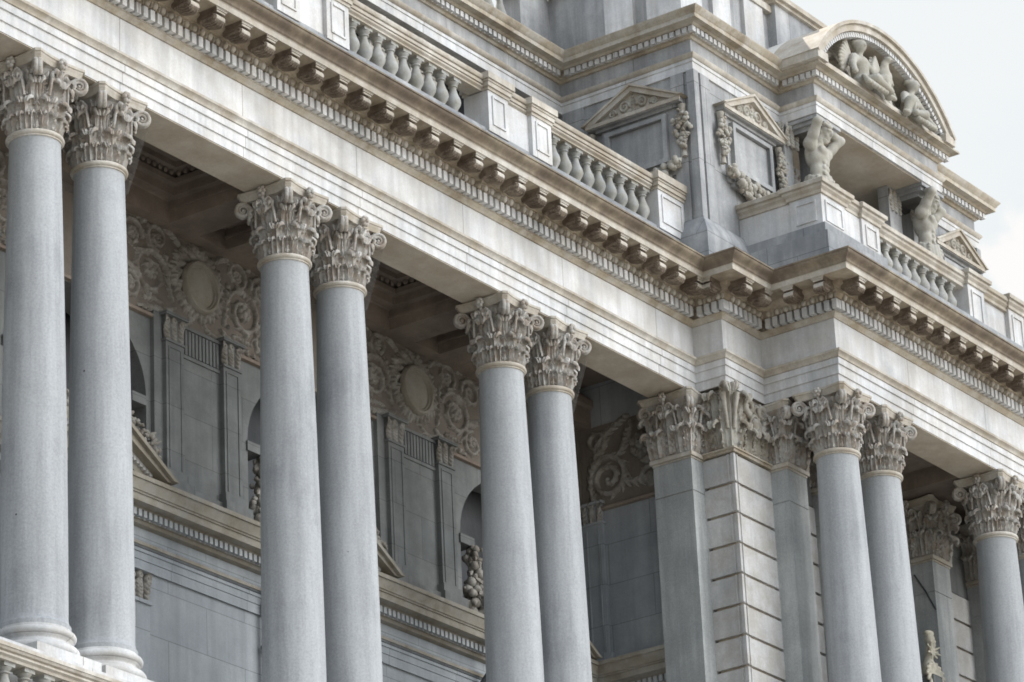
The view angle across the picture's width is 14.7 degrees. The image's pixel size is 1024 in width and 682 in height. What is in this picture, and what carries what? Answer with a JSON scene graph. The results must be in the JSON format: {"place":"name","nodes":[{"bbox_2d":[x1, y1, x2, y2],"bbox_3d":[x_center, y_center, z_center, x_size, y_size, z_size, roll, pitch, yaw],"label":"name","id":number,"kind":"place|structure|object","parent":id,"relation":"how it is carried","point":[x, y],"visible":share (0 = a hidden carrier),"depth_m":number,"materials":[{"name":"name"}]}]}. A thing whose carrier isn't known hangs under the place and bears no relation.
{"place":"outdoors","nodes":[
{"label":"outdoors","id":0,"kind":"place"},
{"bbox_2d":[492,0,1023,300],"label":"sky","id":1,"kind":"structure","parent":0,"point":[970,53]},
{"bbox_2d":[1016,503,1023,602],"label":"column","id":2,"kind":"structure","parent":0,"point":[1020,544],"depth_m":65.48,"materials":[{"name":"stone"}]},
{"bbox_3d":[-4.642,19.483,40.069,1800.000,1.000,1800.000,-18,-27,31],"label":"ground","id":3,"kind":"structure","parent":0,"visible":0},
{"bbox_2d":[0,0,1023,681],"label":"stone building","id":4,"kind":"structure","parent":3,"relation":"on","point":[716,106],"depth_m":59.19,"materials":[{"name":"stone"}]},
{"bbox_2d":[0,47,101,671],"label":"column","id":5,"kind":"structure","parent":4,"relation":"on","point":[40,87],"depth_m":48.03,"materials":[{"name":"stone"}]},
{"bbox_2d":[0,639,121,681],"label":"balustrade","id":6,"kind":"object","parent":4,"relation":"on","point":[22,664],"visible":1,"depth_m":45.27,"materials":[{"name":"stone"}]},
{"bbox_2d":[62,81,153,681],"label":"column","id":7,"kind":"structure","parent":4,"relation":"on","point":[108,120],"depth_m":48.98,"materials":[{"name":"stone"}]},
{"bbox_2d":[234,177,331,681],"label":"column","id":8,"kind":"structure","parent":4,"relation":"on","point":[283,216],"depth_m":52.06,"materials":[{"name":"stone"}]},
{"bbox_2d":[309,206,386,681],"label":"column","id":9,"kind":"structure","parent":4,"relation":"on","point":[348,239],"depth_m":53.04,"materials":[{"name":"stone"}]},
{"bbox_2d":[257,0,686,241],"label":"balustrade","id":10,"kind":"object","parent":4,"relation":"on","point":[495,105],"visible":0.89,"depth_m":58.74,"materials":[{"name":"stone"}]},
{"bbox_2d":[484,0,506,14],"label":"balustrade","id":11,"kind":"object","parent":4,"relation":"on","point":[499,5],"visible":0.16,"depth_m":64.95,"materials":[{"name":"grey stone"}]},
{"bbox_2d":[453,290,543,681],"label":"column","id":12,"kind":"structure","parent":4,"relation":"on","point":[498,326],"depth_m":56.14,"materials":[{"name":"stone"}]},
{"bbox_2d":[524,316,591,681],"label":"column","id":13,"kind":"structure","parent":4,"relation":"on","point":[551,364],"depth_m":57.12,"materials":[{"name":"stone"}]},
{"bbox_2d":[636,386,720,681],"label":"pilaster","id":14,"kind":"object","parent":4,"relation":"on","point":[673,423],"visible":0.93,"depth_m":60.13,"materials":[{"name":"stone"}]},
{"bbox_2d":[756,398,821,681],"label":"pilaster","id":15,"kind":"object","parent":4,"relation":"on","point":[789,455],"visible":0.59,"depth_m":60.73,"materials":[{"name":"stone"}]},
{"bbox_2d":[809,438,828,681],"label":"pilaster","id":16,"kind":"object","parent":4,"relation":"on","point":[813,483],"visible":0.05,"depth_m":61.94,"materials":[{"name":"stone"}]},
{"bbox_2d":[791,381,881,681],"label":"column","id":17,"kind":"structure","parent":4,"relation":"on","point":[834,414],"depth_m":60.15,"materials":[{"name":"stone"}]},
{"bbox_2d":[837,39,896,100],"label":"statue","id":18,"kind":"object","parent":4,"relation":"on","point":[864,73],"visible":0.99,"depth_m":66.31,"materials":[{"name":"stone"}]},
{"bbox_2d":[735,176,1023,350],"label":"balustrade","id":19,"kind":"object","parent":4,"relation":"on","point":[802,220],"visible":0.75,"depth_m":63.37,"materials":[{"name":"stone"}]},
{"bbox_2d":[803,116,844,186],"bbox_3d":[5.047,-2.588,64.989,0.634,2.250,1.100,-14,-25,24],"label":"statue","id":20,"kind":"object","parent":19,"relation":"on","point":[818,154],"visible":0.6,"depth_m":64.96,"materials":[{"name":"stone"}]},
{"bbox_2d":[868,56,896,104],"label":"statue","id":21,"kind":"object","parent":4,"relation":"on","point":[883,68],"visible":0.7,"depth_m":67.08,"materials":[{"name":"stone"}]},
{"bbox_2d":[859,404,921,681],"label":"column","id":22,"kind":"structure","parent":4,"relation":"on","point":[887,434],"depth_m":61.15,"materials":[{"name":"stone"}]},
{"bbox_2d":[900,79,937,131],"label":"statue","id":23,"kind":"object","parent":4,"relation":"on","point":[913,109],"visible":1,"depth_m":67.37,"materials":[{"name":"stone"}]},
{"bbox_2d":[913,186,945,259],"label":"statue","id":24,"kind":"object","parent":4,"relation":"on","point":[930,212],"visible":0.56,"depth_m":67.60,"materials":[{"name":"stone"}]},
{"bbox_2d":[903,494,961,681],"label":"pilaster","id":25,"kind":"object","parent":4,"relation":"on","point":[932,521],"visible":0.66,"depth_m":65.31,"materials":[{"name":"stone"}]},
{"bbox_2d":[914,575,936,609],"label":"cable","id":26,"kind":"object","parent":25,"relation":"attached to","point":[925,591],"visible":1,"depth_m":65.10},
{"bbox_2d":[922,630,945,681],"bbox_3d":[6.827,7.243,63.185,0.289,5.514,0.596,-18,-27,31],"label":"statue","id":27,"kind":"object","parent":4,"relation":"on","point":[931,671],"visible":1,"depth_m":64.00,"materials":[{"name":"stone"}]},
{"bbox_2d":[957,523,985,681],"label":"pilaster","id":28,"kind":"object","parent":4,"relation":"on","point":[968,557],"visible":0.2,"depth_m":66.51,"materials":[{"name":"stone"}]},
{"bbox_2d":[952,468,1023,681],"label":"column","id":29,"kind":"structure","parent":4,"relation":"on","point":[991,500],"depth_m":64.25,"materials":[{"name":"stone"}]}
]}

